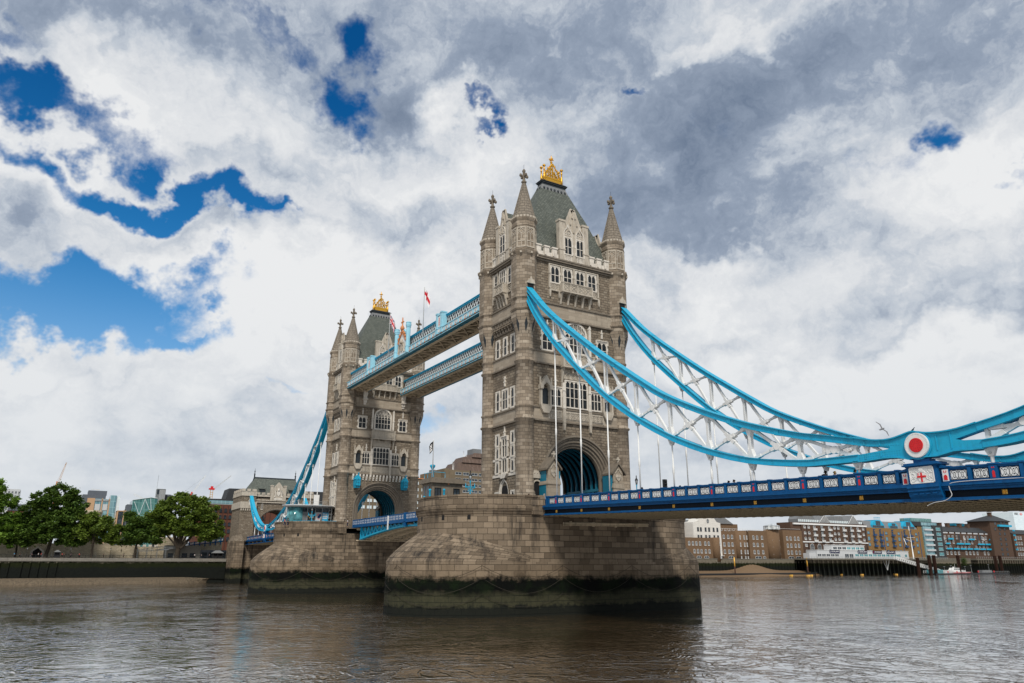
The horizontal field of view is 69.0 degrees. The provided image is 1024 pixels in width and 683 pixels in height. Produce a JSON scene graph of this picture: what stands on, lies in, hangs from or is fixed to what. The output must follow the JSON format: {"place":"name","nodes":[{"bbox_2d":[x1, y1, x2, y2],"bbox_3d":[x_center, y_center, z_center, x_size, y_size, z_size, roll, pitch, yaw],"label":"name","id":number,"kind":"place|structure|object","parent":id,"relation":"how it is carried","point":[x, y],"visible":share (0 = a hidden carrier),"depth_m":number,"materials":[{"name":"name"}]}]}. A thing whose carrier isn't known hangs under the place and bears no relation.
{"place":"outdoors","nodes":[
{"label":"outdoors","id":0,"kind":"place"},
{"bbox_2d":[0,577,211,584],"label":"beach","id":1,"kind":"structure","parent":0,"point":[41,581],"depth_m":235.76,"materials":[{"name":"beige sand"}]},
{"bbox_2d":[110,545,136,557],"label":"fortress tower","id":2,"kind":"structure","parent":0,"point":[116,551],"depth_m":260.77,"materials":[{"name":"stone"}]},
{"bbox_2d":[136,546,174,557],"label":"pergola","id":3,"kind":"object","parent":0,"point":[157,550],"visible":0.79,"depth_m":258.72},
{"bbox_2d":[136,535,185,557],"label":"fortress tower","id":4,"kind":"structure","parent":0,"point":[167,541],"depth_m":267.75,"materials":[{"name":"stone"}]},
{"bbox_2d":[163,545,200,557],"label":"pavilion","id":5,"kind":"structure","parent":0,"point":[186,551],"depth_m":264.03,"materials":[{"name":"black metal"}]},
{"bbox_2d":[200,550,225,558],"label":"pavilion","id":6,"kind":"structure","parent":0,"point":[205,553],"depth_m":267.85,"materials":[{"name":"black metal"}]},
{"bbox_2d":[189,488,322,549],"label":"warehouse","id":7,"kind":"structure","parent":0,"point":[225,502],"depth_m":293.13,"materials":[{"name":"red brick"}]},
{"bbox_2d":[0,573,1023,682],"bbox_3d":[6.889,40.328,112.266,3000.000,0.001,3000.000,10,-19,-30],"label":"water","id":8,"kind":"structure","parent":0,"point":[914,628],"depth_m":70.13,"materials":[{"name":"grey liquid"}]},
{"bbox_2d":[0,558,225,581],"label":"embankment wall","id":9,"kind":"structure","parent":8,"relation":"in","point":[214,569],"depth_m":241.88,"materials":[{"name":"grey concrete"}]},
{"bbox_2d":[0,554,224,558],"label":"promenade railing","id":10,"kind":"object","parent":9,"relation":"on","point":[112,557],"visible":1,"depth_m":246.43,"materials":[{"name":"black metal"}]},
{"bbox_2d":[224,471,313,582],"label":"gate tower","id":11,"kind":"structure","parent":8,"relation":"in","point":[270,495],"depth_m":258.01,"materials":[{"name":"stone"}]},
{"bbox_2d":[250,495,264,531],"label":"suspension chain","id":12,"kind":"object","parent":11,"relation":"hanging from","point":[259,524],"visible":0.92,"depth_m":247.41,"materials":[{"name":"blue paint"}]},
{"bbox_2d":[247,521,410,593],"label":"bridge pier","id":13,"kind":"structure","parent":8,"relation":"in","point":[314,557],"depth_m":167.58,"materials":[{"name":"stone"}]},
{"bbox_2d":[282,504,333,520],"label":"ticket office","id":14,"kind":"structure","parent":13,"relation":"on","point":[297,512],"depth_m":174.91,"materials":[{"name":"teal glass"}]},
{"bbox_2d":[322,292,424,528],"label":"bridge tower","id":15,"kind":"structure","parent":13,"relation":"on","point":[372,442],"depth_m":185.91,"materials":[{"name":"stone"}]},
{"bbox_2d":[264,412,327,531],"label":"suspension chain","id":16,"kind":"object","parent":15,"relation":"hanging from","point":[315,452],"visible":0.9,"depth_m":204.69,"materials":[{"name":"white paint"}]},
{"bbox_2d":[317,442,321,494],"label":"hanger rod","id":17,"kind":"object","parent":16,"relation":"hanging from","point":[319,466],"visible":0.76,"depth_m":195.55,"materials":[{"name":"white paint"}]},
{"bbox_2d":[245,532,365,544],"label":"bridge deck","id":18,"kind":"structure","parent":17,"relation":"hanging from","point":[269,540],"depth_m":239.78,"materials":[{"name":"metal"}]},
{"bbox_2d":[357,415,367,428],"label":"window","id":19,"kind":"structure","parent":15,"relation":"in","point":[362,420],"depth_m":183.66,"materials":[{"name":"white glass"}]},
{"bbox_2d":[360,451,370,464],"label":"window","id":20,"kind":"structure","parent":15,"relation":"in","point":[366,456],"depth_m":181.97,"materials":[{"name":"white glass"}]},
{"bbox_2d":[372,447,389,465],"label":"window","id":21,"kind":"structure","parent":15,"relation":"in","point":[381,457],"depth_m":183.98,"materials":[{"name":"white glass"}]},
{"bbox_2d":[374,409,391,430],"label":"window","id":22,"kind":"structure","parent":15,"relation":"in","point":[382,418],"depth_m":186.58,"materials":[{"name":"white glass"}]},
{"bbox_2d":[391,453,399,466],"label":"window","id":23,"kind":"structure","parent":15,"relation":"in","point":[395,457],"depth_m":185.69,"materials":[{"name":"white glass"}]},
{"bbox_2d":[394,376,401,387],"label":"window","id":24,"kind":"structure","parent":15,"relation":"in","point":[398,380],"depth_m":191.21,"materials":[{"name":"white glass"}]},
{"bbox_2d":[397,419,406,432],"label":"window","id":25,"kind":"structure","parent":15,"relation":"in","point":[402,424],"depth_m":188.89,"materials":[{"name":"white glass"}]},
{"bbox_2d":[352,512,416,541],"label":"bascule leaf","id":26,"kind":"object","parent":13,"relation":"attached to","point":[372,527],"visible":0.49,"depth_m":162.37,"materials":[{"name":"metal"}]},
{"bbox_2d":[382,494,702,617],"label":"bridge pier","id":27,"kind":"structure","parent":8,"relation":"in","point":[482,555],"depth_m":100.99,"materials":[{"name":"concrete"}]},
{"bbox_2d":[404,512,417,525],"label":"bascule leaf","id":28,"kind":"object","parent":27,"relation":"attached to","point":[411,517],"visible":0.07,"depth_m":144.37,"materials":[{"name":"metal"}]},
{"bbox_2d":[419,464,465,496],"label":"control cabin","id":29,"kind":"object","parent":27,"relation":"on","point":[438,485],"visible":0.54,"depth_m":112.19,"materials":[{"name":"stone"}]},
{"bbox_2d":[478,156,630,495],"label":"bridge tower","id":30,"kind":"structure","parent":27,"relation":"on","point":[556,255],"depth_m":118.58,"materials":[{"name":"stone"}]},
{"bbox_2d":[347,293,479,391],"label":"walkway","id":31,"kind":"structure","parent":30,"relation":"attached to","point":[444,331],"depth_m":151.98,"materials":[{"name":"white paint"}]},
{"bbox_2d":[400,342,482,397],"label":"walkway","id":32,"kind":"structure","parent":30,"relation":"attached to","point":[462,365],"depth_m":172.64,"materials":[{"name":"blue paint"}]},
{"bbox_2d":[495,340,500,359],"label":"window","id":33,"kind":"structure","parent":30,"relation":"in","point":[498,347],"depth_m":120.89,"materials":[{"name":"white glass"}]},
{"bbox_2d":[495,391,500,412],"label":"window","id":34,"kind":"structure","parent":30,"relation":"in","point":[497,394],"depth_m":118.41,"materials":[{"name":"white glass"}]},
{"bbox_2d":[499,268,505,283],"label":"window","id":35,"kind":"structure","parent":30,"relation":"in","point":[502,274],"depth_m":121.99,"materials":[{"name":"white glass"}]},
{"bbox_2d":[499,478,508,493],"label":"doorway","id":36,"kind":"structure","parent":30,"relation":"in","point":[502,489],"depth_m":113.00,"materials":[{"name":"white stone"}]},
{"bbox_2d":[500,435,508,458],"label":"window","id":37,"kind":"structure","parent":30,"relation":"in","point":[503,439],"depth_m":114.36,"materials":[{"name":"white glass"}]},
{"bbox_2d":[501,388,508,410],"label":"window","id":38,"kind":"structure","parent":30,"relation":"in","point":[505,392],"depth_m":116.49,"materials":[{"name":"white glass"}]},
{"bbox_2d":[501,456,508,473],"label":"window","id":39,"kind":"structure","parent":30,"relation":"in","point":[504,462],"depth_m":113.51,"materials":[{"name":"white glass"}]},
{"bbox_2d":[503,336,507,356],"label":"window","id":40,"kind":"structure","parent":30,"relation":"in","point":[505,340],"depth_m":118.87,"materials":[{"name":"white glass"}]},
{"bbox_2d":[509,385,515,407],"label":"window","id":41,"kind":"structure","parent":30,"relation":"in","point":[512,389],"depth_m":114.65,"materials":[{"name":"white glass"}]},
{"bbox_2d":[510,332,515,352],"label":"window","id":42,"kind":"structure","parent":30,"relation":"in","point":[512,336],"depth_m":117.06,"materials":[{"name":"white glass"}]},
{"bbox_2d":[540,329,553,351],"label":"window","id":43,"kind":"structure","parent":30,"relation":"in","point":[546,345],"depth_m":115.78,"materials":[{"name":"white glass"}]},
{"bbox_2d":[550,265,560,284],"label":"window","id":44,"kind":"structure","parent":30,"relation":"in","point":[555,274],"depth_m":119.83,"materials":[{"name":"white glass"}]},
{"bbox_2d":[548,386,562,407],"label":"window","id":45,"kind":"structure","parent":30,"relation":"in","point":[559,391],"depth_m":114.32,"materials":[{"name":"white glass"}]},
{"bbox_2d":[562,268,572,282],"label":"window","id":46,"kind":"structure","parent":30,"relation":"in","point":[567,276],"depth_m":121.13,"materials":[{"name":"white glass"}]},
{"bbox_2d":[563,323,587,355],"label":"window","id":47,"kind":"structure","parent":30,"relation":"in","point":[572,343],"depth_m":118.90,"materials":[{"name":"white glass"}]},
{"bbox_2d":[564,380,587,410],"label":"window","id":48,"kind":"structure","parent":30,"relation":"in","point":[571,387],"depth_m":116.30,"materials":[{"name":"white glass"}]},
{"bbox_2d":[575,271,584,285],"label":"window","id":49,"kind":"structure","parent":30,"relation":"in","point":[579,276],"depth_m":122.37,"materials":[{"name":"white glass"}]},
{"bbox_2d":[587,274,596,292],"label":"window","id":50,"kind":"structure","parent":30,"relation":"in","point":[591,279],"depth_m":123.49,"materials":[{"name":"white glass"}]},
{"bbox_2d":[591,391,601,412],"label":"window","id":51,"kind":"structure","parent":30,"relation":"in","point":[596,400],"depth_m":118.03,"materials":[{"name":"white glass"}]},
{"bbox_2d":[595,340,607,358],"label":"window","id":52,"kind":"structure","parent":30,"relation":"in","point":[602,345],"depth_m":121.45,"materials":[{"name":"white glass"}]},
{"bbox_2d":[526,286,931,466],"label":"suspension chain","id":53,"kind":"object","parent":30,"relation":"attached to","point":[912,445],"visible":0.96,"depth_m":78.12,"materials":[{"name":"white paint"}]},
{"bbox_2d":[552,344,557,494],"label":"hanger rod","id":54,"kind":"object","parent":53,"relation":"hanging from","point":[555,419],"visible":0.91,"depth_m":103.43,"materials":[{"name":"white paint"}]},
{"bbox_2d":[576,371,582,492],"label":"hanger rod","id":55,"kind":"object","parent":53,"relation":"hanging from","point":[578,374],"visible":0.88,"depth_m":97.96,"materials":[{"name":"white paint"}]},
{"bbox_2d":[604,398,610,490],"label":"hanger rod","id":56,"kind":"object","parent":53,"relation":"hanging from","point":[606,402],"visible":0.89,"depth_m":92.81,"materials":[{"name":"white paint"}]},
{"bbox_2d":[634,421,640,488],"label":"hanger rod","id":57,"kind":"object","parent":53,"relation":"hanging from","point":[637,425],"visible":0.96,"depth_m":87.54,"materials":[{"name":"white paint"}]},
{"bbox_2d":[668,440,674,485],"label":"hanger rod","id":58,"kind":"object","parent":53,"relation":"hanging from","point":[671,443],"visible":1,"depth_m":82.43,"materials":[{"name":"white paint"}]},
{"bbox_2d":[706,454,713,483],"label":"hanger rod","id":59,"kind":"object","parent":53,"relation":"hanging from","point":[710,457],"visible":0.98,"depth_m":77.53,"materials":[{"name":"white paint"}]},
{"bbox_2d":[853,462,863,472],"bbox_3d":[29.397,10.934,63.090,0.440,1.652,1.000,10,-19,-30],"label":"hanger rod","id":60,"kind":"object","parent":53,"relation":"hanging from","point":[858,467],"visible":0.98,"depth_m":63.02,"materials":[{"name":"white paint"}]},
{"bbox_2d":[919,405,1023,457],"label":"suspension chain","id":61,"kind":"object","parent":53,"relation":"hanging from","point":[947,442],"visible":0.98,"depth_m":54.79,"materials":[{"name":"white paint"}]},
{"bbox_2d":[984,446,997,462],"bbox_3d":[34.931,8.381,54.235,0.440,1.583,1.000,10,-19,-30],"label":"hanger rod","id":62,"kind":"object","parent":61,"relation":"hanging from","point":[991,452],"visible":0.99,"depth_m":54.14,"materials":[{"name":"white paint"}]},
{"bbox_2d":[621,307,1023,472],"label":"suspension chain","id":63,"kind":"object","parent":30,"relation":"attached to","point":[783,417],"visible":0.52,"depth_m":99.02,"materials":[{"name":"white paint"}]},
{"bbox_2d":[651,361,660,486],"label":"hanger rod","id":64,"kind":"object","parent":63,"relation":"hanging from","point":[657,425],"visible":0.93,"depth_m":112.50,"materials":[{"name":"white paint"}]},
{"bbox_2d":[679,387,688,485],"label":"hanger rod","id":65,"kind":"object","parent":63,"relation":"hanging from","point":[681,390],"visible":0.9,"depth_m":106.94,"materials":[{"name":"white paint"}]},
{"bbox_2d":[542,478,1023,519],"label":"bridge deck","id":66,"kind":"structure","parent":27,"relation":"on","point":[1004,495],"depth_m":70.05,"materials":[{"name":"metal"}]},
{"bbox_2d":[545,470,902,504],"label":"parapet","id":67,"kind":"structure","parent":66,"relation":"on","point":[868,479],"depth_m":72.93,"materials":[{"name":"blue paint"}]},
{"bbox_2d":[899,458,950,502],"bbox_3d":[32.329,10.809,58.031,1.700,3.230,3.960,10,-19,-30],"label":"pin pedestal","id":68,"kind":"object","parent":66,"relation":"on","point":[923,479],"visible":1,"depth_m":57.51,"materials":[{"name":"blue paint"}]},
{"bbox_2d":[927,477,1023,505],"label":"cable","id":69,"kind":"object","parent":66,"relation":"hanging from","point":[971,480],"visible":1,"depth_m":55.14,"materials":[{"name":"blue metal"}]},
{"bbox_2d":[944,460,1023,481],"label":"parapet","id":70,"kind":"structure","parent":66,"relation":"on","point":[992,470],"depth_m":54.23,"materials":[{"name":"blue paint"}]},
{"bbox_2d":[696,558,805,570],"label":"embankment wall","id":71,"kind":"structure","parent":8,"relation":"in","point":[709,564],"depth_m":406.73,"materials":[{"name":"stone"}]},
{"bbox_2d":[793,556,948,575],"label":"jetty","id":72,"kind":"object","parent":8,"relation":"in","point":[838,565],"visible":0.72,"depth_m":446.19,"materials":[{"name":"wood"}]},
{"bbox_2d":[927,555,932,574],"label":"mooring pile","id":73,"kind":"object","parent":8,"relation":"in","point":[929,565],"visible":0.85,"depth_m":454.55,"materials":[{"name":"brown wood"}]},
{"bbox_2d":[908,558,972,573],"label":"embankment wall","id":74,"kind":"structure","parent":8,"relation":"in","point":[948,563],"depth_m":501.75,"materials":[{"name":"stone"}]},
{"bbox_2d":[927,564,1008,574],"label":"pontoon","id":75,"kind":"object","parent":8,"relation":"on","point":[940,572],"visible":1,"depth_m":472.15,"materials":[{"name":"black metal"}]},
{"bbox_2d":[971,557,1023,572],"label":"timber wharf","id":76,"kind":"structure","parent":8,"relation":"in","point":[1017,566],"depth_m":532.89,"materials":[{"name":"wood"}]},
{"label":"gangway","id":77,"kind":"object","parent":8,"relation":"on","visible":0},
{"bbox_2d":[893,556,939,569],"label":"gangway","id":78,"kind":"object","parent":77,"relation":"on","point":[908,562],"visible":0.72,"depth_m":454.34,"materials":[{"name":"white paint"}]},
{"bbox_2d":[0,0,1023,542],"label":"sky","id":79,"kind":"structure","parent":0,"point":[818,206],"materials":[{"name":"white"}]},
{"bbox_2d":[684,518,722,557],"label":"white building","id":80,"kind":"structure","parent":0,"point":[704,528],"depth_m":403.68,"materials":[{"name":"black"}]},
{"bbox_2d":[699,565,818,576],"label":"foreshore","id":81,"kind":"structure","parent":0,"point":[752,569],"depth_m":403.29,"materials":[{"name":"beige sand"}]},
{"bbox_2d":[699,572,816,574],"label":"steel barge","id":82,"kind":"object","parent":81,"relation":"on","point":[749,573],"visible":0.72,"depth_m":392.68,"materials":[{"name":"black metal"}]},
{"bbox_2d":[803,545,908,558],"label":"naval building","id":83,"kind":"structure","parent":0,"point":[850,551],"depth_m":442.88,"materials":[{"name":"white paint"}]},
{"bbox_2d":[982,512,1023,529],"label":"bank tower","id":84,"kind":"structure","parent":0,"point":[1016,519],"depth_m":1505.94,"materials":[{"name":"white glass"}]},
{"label":"ground","id":85,"kind":"structure","parent":0,"visible":0},
{"bbox_2d":[2,489,20,523],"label":"apartment block","id":86,"kind":"structure","parent":85,"relation":"on","point":[15,492],"depth_m":451.24,"materials":[{"name":"white glass"}]},
{"bbox_2d":[0,541,110,557],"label":"fortress wall","id":87,"kind":"structure","parent":85,"relation":"on","point":[98,549],"depth_m":252.68,"materials":[{"name":"stone"}]},
{"bbox_2d":[78,489,120,543],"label":"office block","id":88,"kind":"structure","parent":85,"relation":"on","point":[97,500],"depth_m":379.40,"materials":[{"name":"beige glass"}]},
{"bbox_2d":[114,504,131,544],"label":"office block","id":89,"kind":"structure","parent":85,"relation":"on","point":[119,519],"depth_m":373.67,"materials":[{"name":"grey glass"}]},
{"bbox_2d":[130,497,157,546],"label":"glass building","id":90,"kind":"structure","parent":85,"relation":"on","point":[141,506],"depth_m":379.02,"materials":[{"name":"teal glass"}]},
{"bbox_2d":[152,476,165,546],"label":"plant tower","id":91,"kind":"structure","parent":85,"relation":"on","point":[160,494],"depth_m":389.87,"materials":[{"name":"grey concrete"}]},
{"bbox_2d":[186,538,222,549],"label":"road viaduct","id":92,"kind":"object","parent":85,"relation":"on","point":[213,545],"visible":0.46,"depth_m":273.83,"materials":[{"name":"stone"}]},
{"bbox_2d":[357,449,480,518],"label":"hotel","id":93,"kind":"structure","parent":85,"relation":"on","point":[460,468],"depth_m":399.52,"materials":[{"name":"stone"}]},
{"bbox_2d":[685,537,721,561],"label":"brick office","id":94,"kind":"structure","parent":85,"relation":"on","point":[703,547],"depth_m":397.33,"materials":[{"name":"brown brick"}]},
{"bbox_2d":[685,518,737,530],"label":"brick office","id":95,"kind":"structure","parent":85,"relation":"on","point":[724,523],"depth_m":422.63,"materials":[{"name":"brown brick"}]},
{"bbox_2d":[721,524,803,558],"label":"brick office","id":96,"kind":"structure","parent":85,"relation":"on","point":[771,541],"depth_m":423.01,"materials":[{"name":"brown brick"}]},
{"bbox_2d":[776,515,868,552],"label":"warehouse","id":97,"kind":"structure","parent":85,"relation":"on","point":[818,532],"depth_m":454.88,"materials":[{"name":"brick"}]},
{"bbox_2d":[857,517,922,557],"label":"warehouse","id":98,"kind":"structure","parent":85,"relation":"on","point":[886,536],"depth_m":486.38,"materials":[{"name":"brick"}]},
{"bbox_2d":[899,518,946,557],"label":"apartment block","id":99,"kind":"structure","parent":85,"relation":"on","point":[931,538],"depth_m":506.83,"materials":[{"name":"glass"}]},
{"bbox_2d":[937,523,991,558],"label":"warehouse","id":100,"kind":"structure","parent":85,"relation":"on","point":[966,541],"depth_m":527.94,"materials":[{"name":"brick"}]},
{"bbox_2d":[965,512,1017,562],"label":"warehouse","id":101,"kind":"structure","parent":85,"relation":"on","point":[996,529],"depth_m":546.76,"materials":[{"name":"brick"}]},
{"bbox_2d":[1010,530,1023,558],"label":"warehouse","id":102,"kind":"structure","parent":85,"relation":"on","point":[1019,537],"depth_m":569.34,"materials":[{"name":"brick"}]},
{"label":"promenade","id":103,"kind":"structure","parent":0,"visible":0},
{"bbox_2d":[0,478,25,548],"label":"plane tree","id":104,"kind":"object","parent":103,"relation":"on","point":[8,519],"visible":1,"depth_m":236.10,"materials":[{"name":"green plant"}]},
{"bbox_2d":[3,509,33,557],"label":"plane tree","id":105,"kind":"object","parent":103,"relation":"on","point":[14,541],"visible":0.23,"depth_m":238.74,"materials":[{"name":"green plant"}]},
{"bbox_2d":[12,479,90,557],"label":"plane tree","id":106,"kind":"object","parent":103,"relation":"on","point":[47,511],"visible":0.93,"depth_m":242.25,"materials":[{"name":"green plant"}]},
{"bbox_2d":[66,510,123,557],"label":"plane tree","id":107,"kind":"object","parent":103,"relation":"on","point":[93,527],"visible":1,"depth_m":247.21,"materials":[{"name":"green plant"}]},
{"bbox_2d":[119,510,164,557],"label":"plane tree","id":108,"kind":"object","parent":103,"relation":"on","point":[132,532],"visible":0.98,"depth_m":252.74,"materials":[{"name":"green plant"}]},
{"bbox_2d":[138,491,226,557],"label":"plane tree","id":109,"kind":"object","parent":103,"relation":"on","point":[195,509],"visible":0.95,"depth_m":260.99,"materials":[{"name":"green plant"}]},
{"bbox_2d":[212,550,222,558],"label":"kiosk","id":110,"kind":"object","parent":103,"relation":"on","point":[216,553],"visible":1,"depth_m":262.19,"materials":[{"name":"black metal"}]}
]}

